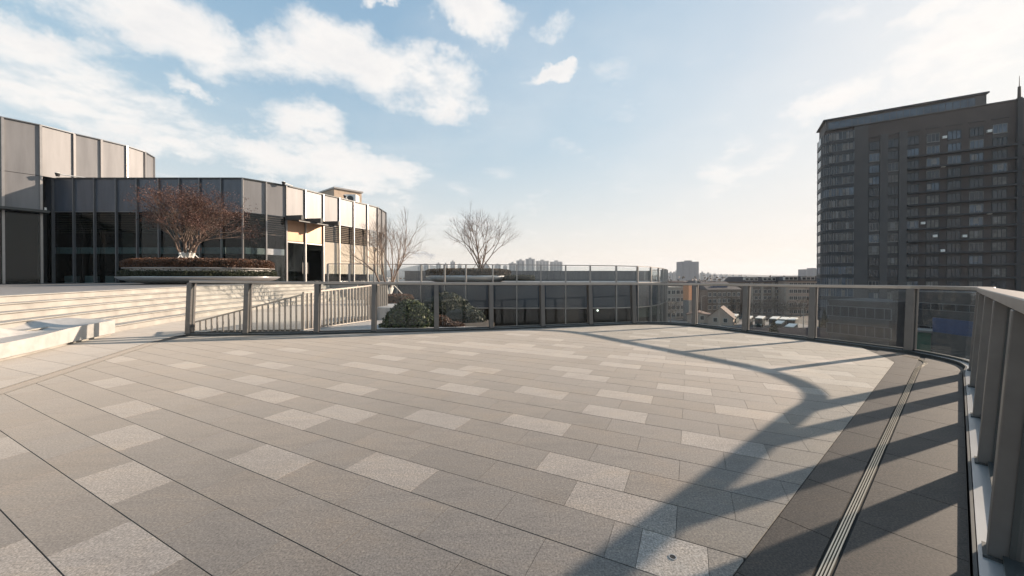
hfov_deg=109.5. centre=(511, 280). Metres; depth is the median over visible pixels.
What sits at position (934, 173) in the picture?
window
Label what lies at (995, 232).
window
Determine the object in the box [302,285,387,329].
curved railing
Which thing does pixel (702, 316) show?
shed
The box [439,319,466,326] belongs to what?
shrub
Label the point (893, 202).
window
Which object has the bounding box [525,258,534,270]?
distant tower
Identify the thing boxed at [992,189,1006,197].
window
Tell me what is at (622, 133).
sky
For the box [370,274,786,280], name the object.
hills
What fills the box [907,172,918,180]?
window
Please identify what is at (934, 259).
window
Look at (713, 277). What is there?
distant tower
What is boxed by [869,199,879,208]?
window
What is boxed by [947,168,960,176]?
window
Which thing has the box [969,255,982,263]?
window
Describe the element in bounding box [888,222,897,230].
window
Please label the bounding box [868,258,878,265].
window
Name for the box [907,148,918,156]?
window
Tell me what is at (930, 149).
window
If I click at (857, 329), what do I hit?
window
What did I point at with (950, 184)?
window
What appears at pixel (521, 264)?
distant tower
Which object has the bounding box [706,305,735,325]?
gable house
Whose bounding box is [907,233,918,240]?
window
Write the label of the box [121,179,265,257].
bare tree
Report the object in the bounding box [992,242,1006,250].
window
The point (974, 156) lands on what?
window
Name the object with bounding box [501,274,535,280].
hedge
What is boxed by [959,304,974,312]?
window
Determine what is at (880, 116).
lounge window
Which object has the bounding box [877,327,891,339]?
window
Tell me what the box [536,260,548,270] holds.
distant tower
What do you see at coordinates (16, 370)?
landing floor
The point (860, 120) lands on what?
lounge window
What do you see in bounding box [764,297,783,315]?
street tree
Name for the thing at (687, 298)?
end wall building
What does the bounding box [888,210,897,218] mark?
window
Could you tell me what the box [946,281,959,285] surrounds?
window
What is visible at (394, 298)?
hedge
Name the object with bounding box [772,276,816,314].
apartment block
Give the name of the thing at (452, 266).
distant tower
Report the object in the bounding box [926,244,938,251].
window
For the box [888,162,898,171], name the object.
window
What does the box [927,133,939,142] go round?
window
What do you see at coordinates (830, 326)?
window
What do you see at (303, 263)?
door
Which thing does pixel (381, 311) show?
garden wall
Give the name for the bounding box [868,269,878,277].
window
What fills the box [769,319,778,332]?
conifer
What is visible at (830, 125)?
lounge window
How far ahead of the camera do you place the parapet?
40.40 m
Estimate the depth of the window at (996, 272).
84.99 m
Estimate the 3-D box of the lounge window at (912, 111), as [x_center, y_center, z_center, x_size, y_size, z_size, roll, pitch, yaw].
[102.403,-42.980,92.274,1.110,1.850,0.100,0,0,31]
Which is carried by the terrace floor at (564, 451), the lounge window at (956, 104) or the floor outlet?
the floor outlet
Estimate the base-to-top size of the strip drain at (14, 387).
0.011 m
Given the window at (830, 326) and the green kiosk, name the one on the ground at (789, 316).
the green kiosk
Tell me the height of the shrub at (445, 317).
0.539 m
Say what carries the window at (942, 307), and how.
in the market hall
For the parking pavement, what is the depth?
110.17 m
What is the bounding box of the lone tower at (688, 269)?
[676,260,698,280]
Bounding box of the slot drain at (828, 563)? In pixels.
[816,354,926,575]
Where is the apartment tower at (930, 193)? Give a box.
[816,76,1023,326]
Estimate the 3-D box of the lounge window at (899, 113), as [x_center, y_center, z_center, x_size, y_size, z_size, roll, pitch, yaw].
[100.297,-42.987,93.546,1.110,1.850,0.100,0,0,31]
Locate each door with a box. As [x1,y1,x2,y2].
[288,241,304,281]
[307,243,322,281]
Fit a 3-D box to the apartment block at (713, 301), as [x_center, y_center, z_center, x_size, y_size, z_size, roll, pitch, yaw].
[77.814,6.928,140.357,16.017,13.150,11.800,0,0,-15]
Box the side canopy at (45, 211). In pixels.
[0,206,49,213]
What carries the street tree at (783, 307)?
on the ground at (789, 316)
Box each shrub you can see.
[378,299,433,327]
[422,290,470,315]
[439,314,452,320]
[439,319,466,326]
[445,306,486,322]
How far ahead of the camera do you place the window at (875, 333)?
63.77 m
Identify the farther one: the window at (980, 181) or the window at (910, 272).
the window at (910, 272)
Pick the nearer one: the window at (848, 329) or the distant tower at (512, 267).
the window at (848, 329)
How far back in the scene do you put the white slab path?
10.04 m
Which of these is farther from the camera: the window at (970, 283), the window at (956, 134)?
the window at (956, 134)
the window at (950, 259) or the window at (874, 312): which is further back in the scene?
the window at (950, 259)
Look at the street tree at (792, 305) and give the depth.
136.97 m
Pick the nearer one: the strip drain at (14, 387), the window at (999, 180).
the strip drain at (14, 387)
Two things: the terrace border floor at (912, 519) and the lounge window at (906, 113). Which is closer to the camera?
the terrace border floor at (912, 519)
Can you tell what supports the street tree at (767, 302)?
on the ground at (789, 316)
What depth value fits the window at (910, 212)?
92.24 m
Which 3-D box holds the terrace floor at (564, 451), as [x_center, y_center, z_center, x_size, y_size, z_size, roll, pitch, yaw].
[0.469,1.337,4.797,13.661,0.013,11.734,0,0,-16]
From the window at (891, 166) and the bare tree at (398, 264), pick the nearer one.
the bare tree at (398, 264)
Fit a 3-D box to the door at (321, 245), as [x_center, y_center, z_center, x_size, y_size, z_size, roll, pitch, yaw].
[-16.015,-1.419,29.256,0.126,3.160,1.569,0,0,23]
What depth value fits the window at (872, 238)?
95.96 m
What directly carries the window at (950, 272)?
in the apartment tower at (930, 193)
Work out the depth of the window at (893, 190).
94.03 m
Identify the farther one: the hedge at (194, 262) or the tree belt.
the tree belt
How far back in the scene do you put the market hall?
59.26 m
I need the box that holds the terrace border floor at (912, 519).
[734,350,969,575]
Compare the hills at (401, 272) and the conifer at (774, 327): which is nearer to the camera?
the conifer at (774, 327)
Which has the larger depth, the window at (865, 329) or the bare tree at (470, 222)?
the window at (865, 329)
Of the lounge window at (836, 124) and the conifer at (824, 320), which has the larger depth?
the lounge window at (836, 124)
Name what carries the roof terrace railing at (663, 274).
on the round pavilion at (515, 305)
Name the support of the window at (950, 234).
in the apartment tower at (930, 193)
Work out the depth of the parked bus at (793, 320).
103.00 m
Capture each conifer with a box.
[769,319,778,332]
[819,309,828,327]
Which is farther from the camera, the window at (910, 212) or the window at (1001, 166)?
the window at (910, 212)
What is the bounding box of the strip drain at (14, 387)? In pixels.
[0,341,162,394]
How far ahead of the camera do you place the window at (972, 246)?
86.80 m
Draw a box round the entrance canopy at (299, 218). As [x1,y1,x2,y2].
[286,215,339,226]
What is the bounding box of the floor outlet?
[668,554,676,559]
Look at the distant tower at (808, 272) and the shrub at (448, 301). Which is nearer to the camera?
the shrub at (448, 301)
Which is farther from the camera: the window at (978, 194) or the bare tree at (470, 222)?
the window at (978, 194)
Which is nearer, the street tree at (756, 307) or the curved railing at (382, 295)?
the curved railing at (382, 295)
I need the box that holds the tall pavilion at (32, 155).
[0,116,154,283]
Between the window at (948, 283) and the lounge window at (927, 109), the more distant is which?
the lounge window at (927, 109)
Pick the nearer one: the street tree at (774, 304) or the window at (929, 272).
the window at (929, 272)
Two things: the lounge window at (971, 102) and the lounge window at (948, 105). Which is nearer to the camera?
the lounge window at (971, 102)
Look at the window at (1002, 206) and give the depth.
84.89 m
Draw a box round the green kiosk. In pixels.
[917,328,932,351]
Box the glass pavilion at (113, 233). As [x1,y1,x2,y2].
[43,177,386,282]
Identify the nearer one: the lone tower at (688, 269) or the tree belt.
the tree belt
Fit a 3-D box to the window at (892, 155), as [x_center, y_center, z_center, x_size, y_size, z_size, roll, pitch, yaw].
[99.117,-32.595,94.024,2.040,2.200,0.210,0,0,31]
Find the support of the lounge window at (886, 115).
in the apartment tower at (930, 193)
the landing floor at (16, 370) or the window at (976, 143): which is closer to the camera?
the landing floor at (16, 370)
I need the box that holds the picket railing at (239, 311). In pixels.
[195,294,304,331]
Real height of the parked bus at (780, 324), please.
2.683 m
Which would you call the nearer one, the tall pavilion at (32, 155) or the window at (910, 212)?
the tall pavilion at (32, 155)
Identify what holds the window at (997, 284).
in the apartment tower at (930, 193)
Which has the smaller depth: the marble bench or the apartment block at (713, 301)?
the marble bench
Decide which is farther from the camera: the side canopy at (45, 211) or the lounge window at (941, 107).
the lounge window at (941, 107)
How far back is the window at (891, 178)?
94.03 m
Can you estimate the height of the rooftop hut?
2.350 m
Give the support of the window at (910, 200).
in the apartment tower at (930, 193)
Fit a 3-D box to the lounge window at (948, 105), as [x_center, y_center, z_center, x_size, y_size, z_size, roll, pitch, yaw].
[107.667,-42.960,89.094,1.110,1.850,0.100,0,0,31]
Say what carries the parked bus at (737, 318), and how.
on the parking pavement
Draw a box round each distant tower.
[450,260,455,267]
[509,262,515,270]
[516,259,524,270]
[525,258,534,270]
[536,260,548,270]
[550,260,561,270]
[668,272,673,279]
[700,272,704,279]
[705,272,710,280]
[711,274,717,280]
[798,268,816,275]
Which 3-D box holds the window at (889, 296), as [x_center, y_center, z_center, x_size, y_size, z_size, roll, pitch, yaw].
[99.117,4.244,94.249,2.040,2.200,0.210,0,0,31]
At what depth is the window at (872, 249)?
96.05 m
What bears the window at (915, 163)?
in the apartment tower at (930, 193)
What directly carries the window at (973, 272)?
in the apartment tower at (930, 193)
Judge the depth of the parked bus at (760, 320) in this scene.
106.67 m
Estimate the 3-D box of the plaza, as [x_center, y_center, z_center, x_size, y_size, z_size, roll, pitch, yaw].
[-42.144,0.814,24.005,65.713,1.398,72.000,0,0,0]
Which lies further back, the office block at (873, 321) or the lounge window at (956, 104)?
the lounge window at (956, 104)
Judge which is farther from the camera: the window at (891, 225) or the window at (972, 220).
the window at (891, 225)
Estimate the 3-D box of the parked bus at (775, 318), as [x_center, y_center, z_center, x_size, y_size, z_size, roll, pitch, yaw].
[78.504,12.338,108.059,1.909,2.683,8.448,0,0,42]
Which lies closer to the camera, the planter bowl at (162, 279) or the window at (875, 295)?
the planter bowl at (162, 279)
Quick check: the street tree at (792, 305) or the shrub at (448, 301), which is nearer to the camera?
the shrub at (448, 301)
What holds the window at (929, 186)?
in the apartment tower at (930, 193)
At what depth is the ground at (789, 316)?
136.40 m
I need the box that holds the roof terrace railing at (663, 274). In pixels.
[327,263,667,281]
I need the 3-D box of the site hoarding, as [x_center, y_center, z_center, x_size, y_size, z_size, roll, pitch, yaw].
[51.021,9.309,41.032,0.400,9.600,6.048,0,0,7]
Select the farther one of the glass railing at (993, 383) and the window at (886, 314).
the window at (886, 314)
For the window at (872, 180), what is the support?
in the apartment tower at (930, 193)
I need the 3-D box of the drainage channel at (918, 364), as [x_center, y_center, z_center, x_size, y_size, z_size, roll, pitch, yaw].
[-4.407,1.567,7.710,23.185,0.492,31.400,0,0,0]
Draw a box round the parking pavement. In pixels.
[656,321,818,327]
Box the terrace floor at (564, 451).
[0,325,893,575]
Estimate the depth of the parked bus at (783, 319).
103.75 m
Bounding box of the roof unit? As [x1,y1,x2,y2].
[345,194,358,201]
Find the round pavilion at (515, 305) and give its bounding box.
[361,281,667,325]
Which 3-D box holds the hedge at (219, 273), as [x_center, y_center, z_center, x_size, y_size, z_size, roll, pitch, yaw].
[-17.760,-0.441,20.819,8.091,0.559,5.354,0,0,0]
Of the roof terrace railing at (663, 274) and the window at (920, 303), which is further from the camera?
the window at (920, 303)
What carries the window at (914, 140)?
in the apartment tower at (930, 193)
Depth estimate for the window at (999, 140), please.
84.77 m
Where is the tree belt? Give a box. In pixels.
[371,275,815,282]
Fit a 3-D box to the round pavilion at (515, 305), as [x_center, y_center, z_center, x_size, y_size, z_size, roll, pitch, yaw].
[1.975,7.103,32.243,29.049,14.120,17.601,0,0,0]
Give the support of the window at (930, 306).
in the market hall
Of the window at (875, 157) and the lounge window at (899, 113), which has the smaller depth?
the lounge window at (899, 113)
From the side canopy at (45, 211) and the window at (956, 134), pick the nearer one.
the side canopy at (45, 211)
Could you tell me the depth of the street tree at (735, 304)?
135.00 m
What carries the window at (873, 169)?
in the apartment tower at (930, 193)
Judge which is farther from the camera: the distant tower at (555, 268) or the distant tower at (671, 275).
the distant tower at (555, 268)
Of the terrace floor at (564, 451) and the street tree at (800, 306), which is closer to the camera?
the terrace floor at (564, 451)
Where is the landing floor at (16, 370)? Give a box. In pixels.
[0,299,418,388]
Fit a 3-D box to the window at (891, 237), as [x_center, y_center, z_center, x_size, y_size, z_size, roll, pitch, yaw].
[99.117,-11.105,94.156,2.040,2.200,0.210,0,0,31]
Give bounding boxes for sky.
[0,0,1023,274]
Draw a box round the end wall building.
[683,285,691,319]
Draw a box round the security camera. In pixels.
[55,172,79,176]
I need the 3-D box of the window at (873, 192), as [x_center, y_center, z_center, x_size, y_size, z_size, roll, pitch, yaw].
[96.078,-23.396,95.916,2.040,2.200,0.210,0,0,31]
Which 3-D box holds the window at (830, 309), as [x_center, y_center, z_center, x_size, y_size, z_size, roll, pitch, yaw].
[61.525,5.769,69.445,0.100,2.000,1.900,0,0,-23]
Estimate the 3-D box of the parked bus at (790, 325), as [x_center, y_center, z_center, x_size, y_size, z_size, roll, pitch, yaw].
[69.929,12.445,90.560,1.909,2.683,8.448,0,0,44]
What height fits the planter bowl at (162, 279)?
0.860 m
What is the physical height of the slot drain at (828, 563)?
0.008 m
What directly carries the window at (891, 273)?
in the apartment tower at (930, 193)
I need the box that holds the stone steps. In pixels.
[0,284,344,331]
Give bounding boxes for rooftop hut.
[318,187,362,202]
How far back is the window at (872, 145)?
95.87 m
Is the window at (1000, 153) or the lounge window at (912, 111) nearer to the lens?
the window at (1000, 153)
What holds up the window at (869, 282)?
in the apartment tower at (930, 193)
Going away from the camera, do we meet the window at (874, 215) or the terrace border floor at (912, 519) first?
the terrace border floor at (912, 519)
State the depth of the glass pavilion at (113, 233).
26.78 m
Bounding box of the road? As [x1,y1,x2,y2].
[656,318,807,321]
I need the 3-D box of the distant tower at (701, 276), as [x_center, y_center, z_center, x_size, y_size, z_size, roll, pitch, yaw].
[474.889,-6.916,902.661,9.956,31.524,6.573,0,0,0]
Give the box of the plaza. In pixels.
[0,280,404,298]
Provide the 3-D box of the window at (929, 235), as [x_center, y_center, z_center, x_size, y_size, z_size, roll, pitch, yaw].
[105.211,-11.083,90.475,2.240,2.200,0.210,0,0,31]
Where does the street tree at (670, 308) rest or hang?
on the parking pavement
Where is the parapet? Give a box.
[405,271,649,280]
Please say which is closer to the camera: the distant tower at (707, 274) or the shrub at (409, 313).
the shrub at (409, 313)
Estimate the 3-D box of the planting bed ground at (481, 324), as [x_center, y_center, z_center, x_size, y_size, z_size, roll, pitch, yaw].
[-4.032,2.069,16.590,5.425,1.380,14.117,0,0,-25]
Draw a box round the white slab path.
[300,320,451,330]
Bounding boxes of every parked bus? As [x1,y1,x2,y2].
[735,314,738,323]
[755,316,765,326]
[769,316,779,326]
[775,320,784,327]
[778,317,788,325]
[784,323,797,327]
[787,317,797,323]
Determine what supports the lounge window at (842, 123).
in the apartment tower at (930, 193)
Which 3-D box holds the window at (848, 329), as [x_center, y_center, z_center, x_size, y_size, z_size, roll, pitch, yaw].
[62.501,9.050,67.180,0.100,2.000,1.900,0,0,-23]
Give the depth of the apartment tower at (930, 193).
91.30 m
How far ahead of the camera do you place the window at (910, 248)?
92.31 m
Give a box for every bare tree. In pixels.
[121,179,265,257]
[337,207,432,293]
[443,200,521,267]
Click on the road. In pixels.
(681, 319)
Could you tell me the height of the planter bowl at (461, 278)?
0.480 m
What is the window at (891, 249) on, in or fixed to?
in the apartment tower at (930, 193)
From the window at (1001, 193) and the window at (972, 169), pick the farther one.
the window at (972, 169)
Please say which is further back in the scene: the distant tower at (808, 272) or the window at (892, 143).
the distant tower at (808, 272)
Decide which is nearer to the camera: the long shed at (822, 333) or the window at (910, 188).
the long shed at (822, 333)
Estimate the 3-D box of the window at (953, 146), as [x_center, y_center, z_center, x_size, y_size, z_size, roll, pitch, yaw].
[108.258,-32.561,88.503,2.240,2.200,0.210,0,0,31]
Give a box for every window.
[826,305,837,315]
[826,322,837,333]
[828,122,833,129]
[834,121,839,128]
[834,306,845,316]
[835,323,845,333]
[840,120,845,127]
[842,306,854,317]
[842,323,853,334]
[846,119,851,126]
[851,307,862,317]
[851,325,862,335]
[852,118,857,125]
[858,117,863,124]
[859,307,872,318]
[859,325,872,337]
[864,116,869,123]
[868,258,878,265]
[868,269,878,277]
[868,281,878,284]
[868,292,878,298]
[868,308,880,319]
[868,326,881,338]
[869,141,879,150]
[869,153,879,161]
[869,164,879,173]
[869,176,879,184]
[869,188,879,196]
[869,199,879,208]
[869,211,878,219]
[869,223,878,231]
[869,234,878,242]
[869,246,878,254]
[871,115,876,121]
[877,114,882,121]
[877,308,891,320]
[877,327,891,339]
[883,113,889,120]
[887,257,897,265]
[887,269,897,277]
[887,281,897,284]
[887,293,892,298]
[888,138,898,147]
[888,150,898,159]
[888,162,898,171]
[888,174,898,183]
[888,186,898,194]
[888,198,897,206]
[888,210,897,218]
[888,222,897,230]
[888,234,897,241]
[888,245,897,253]
[890,112,895,118]
[897,110,902,117]
[903,109,909,116]
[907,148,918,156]
[907,160,918,168]
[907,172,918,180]
[907,184,918,192]
[907,196,918,204]
[907,208,918,216]
[907,220,918,228]
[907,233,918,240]
[907,245,917,252]
[907,257,917,264]
[907,269,917,276]
[907,281,917,285]
[908,136,918,145]
[910,108,916,115]
[917,107,923,114]
[918,302,927,309]
[922,302,939,310]
[924,106,930,113]
[926,157,939,165]
[926,170,939,178]
[926,182,939,190]
[926,195,938,202]
[926,207,938,214]
[926,219,938,227]
[926,232,938,239]
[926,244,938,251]
[926,256,938,264]
[926,269,938,276]
[926,281,938,285]
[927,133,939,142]
[927,145,939,153]
[931,104,937,112]
[934,303,951,310]
[938,103,944,111]
[946,102,951,109]
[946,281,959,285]
[946,304,963,311]
[947,142,960,150]
[947,155,960,163]
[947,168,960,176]
[947,180,960,188]
[947,193,960,201]
[947,205,960,213]
[947,218,960,226]
[947,231,960,238]
[947,243,960,251]
[947,256,959,263]
[947,269,959,276]
[948,130,960,139]
[953,101,959,108]
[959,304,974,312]
[960,99,967,107]
[968,98,974,106]
[968,281,982,286]
[969,152,983,161]
[969,165,983,173]
[969,178,983,186]
[969,191,982,199]
[969,204,982,212]
[969,217,982,225]
[969,230,982,237]
[969,243,982,250]
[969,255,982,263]
[969,268,982,276]
[970,126,983,136]
[970,139,983,148]
[991,268,1005,276]
[991,281,1005,288]
[992,149,1007,158]
[992,163,1006,171]
[992,176,1006,184]
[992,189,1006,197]
[992,202,1006,210]
[992,215,1006,223]
[992,229,1006,237]
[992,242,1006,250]
[992,255,1006,263]
[993,123,1007,133]
[993,136,1007,145]
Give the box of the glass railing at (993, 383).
[184,280,1023,575]
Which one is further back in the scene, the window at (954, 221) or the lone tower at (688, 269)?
the lone tower at (688, 269)
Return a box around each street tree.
[668,300,680,321]
[727,297,742,313]
[750,301,766,315]
[758,299,776,316]
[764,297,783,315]
[773,303,793,316]
[782,300,802,315]
[790,299,808,316]
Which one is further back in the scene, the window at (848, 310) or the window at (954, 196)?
the window at (954, 196)
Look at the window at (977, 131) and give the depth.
86.60 m
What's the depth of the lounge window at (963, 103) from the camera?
87.82 m
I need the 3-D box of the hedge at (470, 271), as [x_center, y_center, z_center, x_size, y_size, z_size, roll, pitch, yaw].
[-3.313,-0.653,27.612,6.585,0.654,4.617,0,0,0]
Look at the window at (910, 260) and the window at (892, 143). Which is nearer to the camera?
the window at (910, 260)
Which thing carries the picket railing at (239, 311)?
on the ramp path
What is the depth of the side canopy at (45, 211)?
23.40 m
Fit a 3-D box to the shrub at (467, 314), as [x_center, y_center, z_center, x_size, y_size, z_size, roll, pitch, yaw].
[-1.695,1.279,12.723,1.725,0.856,1.459,0,0,0]
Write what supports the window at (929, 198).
in the apartment tower at (930, 193)
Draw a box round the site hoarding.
[932,318,972,358]
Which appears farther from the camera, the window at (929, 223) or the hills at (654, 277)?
the hills at (654, 277)
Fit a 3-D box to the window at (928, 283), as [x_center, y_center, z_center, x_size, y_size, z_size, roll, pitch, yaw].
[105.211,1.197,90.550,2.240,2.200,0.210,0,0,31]
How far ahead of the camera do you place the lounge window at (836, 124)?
99.81 m
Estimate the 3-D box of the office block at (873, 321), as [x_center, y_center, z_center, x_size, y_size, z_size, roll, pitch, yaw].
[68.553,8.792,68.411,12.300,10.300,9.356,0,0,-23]
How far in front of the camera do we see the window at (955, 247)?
88.68 m
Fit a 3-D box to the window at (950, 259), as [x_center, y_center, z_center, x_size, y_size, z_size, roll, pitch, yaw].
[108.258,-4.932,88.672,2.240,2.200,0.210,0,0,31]
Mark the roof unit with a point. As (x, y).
(353, 197)
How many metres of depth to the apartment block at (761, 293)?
146.97 m
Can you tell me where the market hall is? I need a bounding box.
[891,291,975,351]
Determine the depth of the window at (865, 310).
64.90 m
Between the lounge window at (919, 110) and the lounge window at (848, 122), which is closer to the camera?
the lounge window at (919, 110)
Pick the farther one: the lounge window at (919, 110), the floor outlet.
the lounge window at (919, 110)
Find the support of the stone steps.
on the landing floor at (16, 370)
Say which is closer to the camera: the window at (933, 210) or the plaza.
the plaza
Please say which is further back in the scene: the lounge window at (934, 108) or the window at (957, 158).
the lounge window at (934, 108)
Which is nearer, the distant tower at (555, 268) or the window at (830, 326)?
the window at (830, 326)
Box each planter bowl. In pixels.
[115,267,279,283]
[426,275,504,281]
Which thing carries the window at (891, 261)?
in the apartment tower at (930, 193)
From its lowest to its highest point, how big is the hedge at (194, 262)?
0.640 m
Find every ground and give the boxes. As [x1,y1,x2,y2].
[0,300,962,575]
[366,319,488,326]
[656,314,817,326]
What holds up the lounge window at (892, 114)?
in the apartment tower at (930, 193)
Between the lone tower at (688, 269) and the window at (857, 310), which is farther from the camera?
the lone tower at (688, 269)
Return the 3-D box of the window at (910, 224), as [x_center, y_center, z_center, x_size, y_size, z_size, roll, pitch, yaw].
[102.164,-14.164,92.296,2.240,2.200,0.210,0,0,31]
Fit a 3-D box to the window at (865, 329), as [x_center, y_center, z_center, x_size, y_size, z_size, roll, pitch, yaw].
[63.477,9.064,64.894,0.100,2.000,1.900,0,0,-23]
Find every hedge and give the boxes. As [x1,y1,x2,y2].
[116,268,276,276]
[119,257,274,268]
[366,293,413,304]
[425,268,510,275]
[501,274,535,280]
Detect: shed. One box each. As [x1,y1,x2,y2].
[686,310,710,322]
[732,327,828,338]
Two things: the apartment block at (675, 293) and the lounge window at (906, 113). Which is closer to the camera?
the lounge window at (906, 113)
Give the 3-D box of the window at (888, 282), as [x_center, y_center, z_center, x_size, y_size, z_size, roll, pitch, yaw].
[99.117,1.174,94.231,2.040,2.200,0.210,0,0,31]
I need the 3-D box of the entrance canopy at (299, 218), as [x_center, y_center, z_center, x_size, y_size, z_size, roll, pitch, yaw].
[-15.405,-4.622,28.091,1.969,0.520,3.351,0,0,25]
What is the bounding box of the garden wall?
[377,304,396,319]
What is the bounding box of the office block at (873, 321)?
[826,298,905,347]
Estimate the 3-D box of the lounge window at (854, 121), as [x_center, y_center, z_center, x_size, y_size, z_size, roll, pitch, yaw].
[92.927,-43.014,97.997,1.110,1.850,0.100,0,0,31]
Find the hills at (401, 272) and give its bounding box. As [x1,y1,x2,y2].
[370,263,797,275]
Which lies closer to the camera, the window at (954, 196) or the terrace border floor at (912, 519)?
the terrace border floor at (912, 519)
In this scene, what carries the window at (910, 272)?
in the apartment tower at (930, 193)
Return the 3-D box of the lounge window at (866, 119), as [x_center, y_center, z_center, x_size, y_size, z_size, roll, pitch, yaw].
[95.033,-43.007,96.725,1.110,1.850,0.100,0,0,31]
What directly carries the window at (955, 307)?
in the market hall
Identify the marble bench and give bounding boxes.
[0,318,114,360]
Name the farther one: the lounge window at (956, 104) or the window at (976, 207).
the lounge window at (956, 104)
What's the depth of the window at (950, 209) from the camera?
88.64 m
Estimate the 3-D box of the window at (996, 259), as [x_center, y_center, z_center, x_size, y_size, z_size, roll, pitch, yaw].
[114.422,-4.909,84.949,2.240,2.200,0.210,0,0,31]
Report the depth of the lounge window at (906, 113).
92.87 m
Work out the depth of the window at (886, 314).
62.41 m
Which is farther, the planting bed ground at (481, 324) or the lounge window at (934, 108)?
the lounge window at (934, 108)
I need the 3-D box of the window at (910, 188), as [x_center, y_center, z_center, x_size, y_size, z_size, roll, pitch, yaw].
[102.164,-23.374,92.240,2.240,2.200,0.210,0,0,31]
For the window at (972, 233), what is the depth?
86.79 m
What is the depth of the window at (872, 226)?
96.03 m
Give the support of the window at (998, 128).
in the apartment tower at (930, 193)
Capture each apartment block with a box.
[656,286,682,318]
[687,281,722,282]
[692,282,740,315]
[723,277,777,313]
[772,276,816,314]
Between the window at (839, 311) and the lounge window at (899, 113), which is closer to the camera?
the window at (839, 311)
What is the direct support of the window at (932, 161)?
in the apartment tower at (930, 193)
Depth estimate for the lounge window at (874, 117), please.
95.96 m
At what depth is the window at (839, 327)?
68.38 m
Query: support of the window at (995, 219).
in the apartment tower at (930, 193)
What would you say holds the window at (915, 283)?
in the apartment tower at (930, 193)

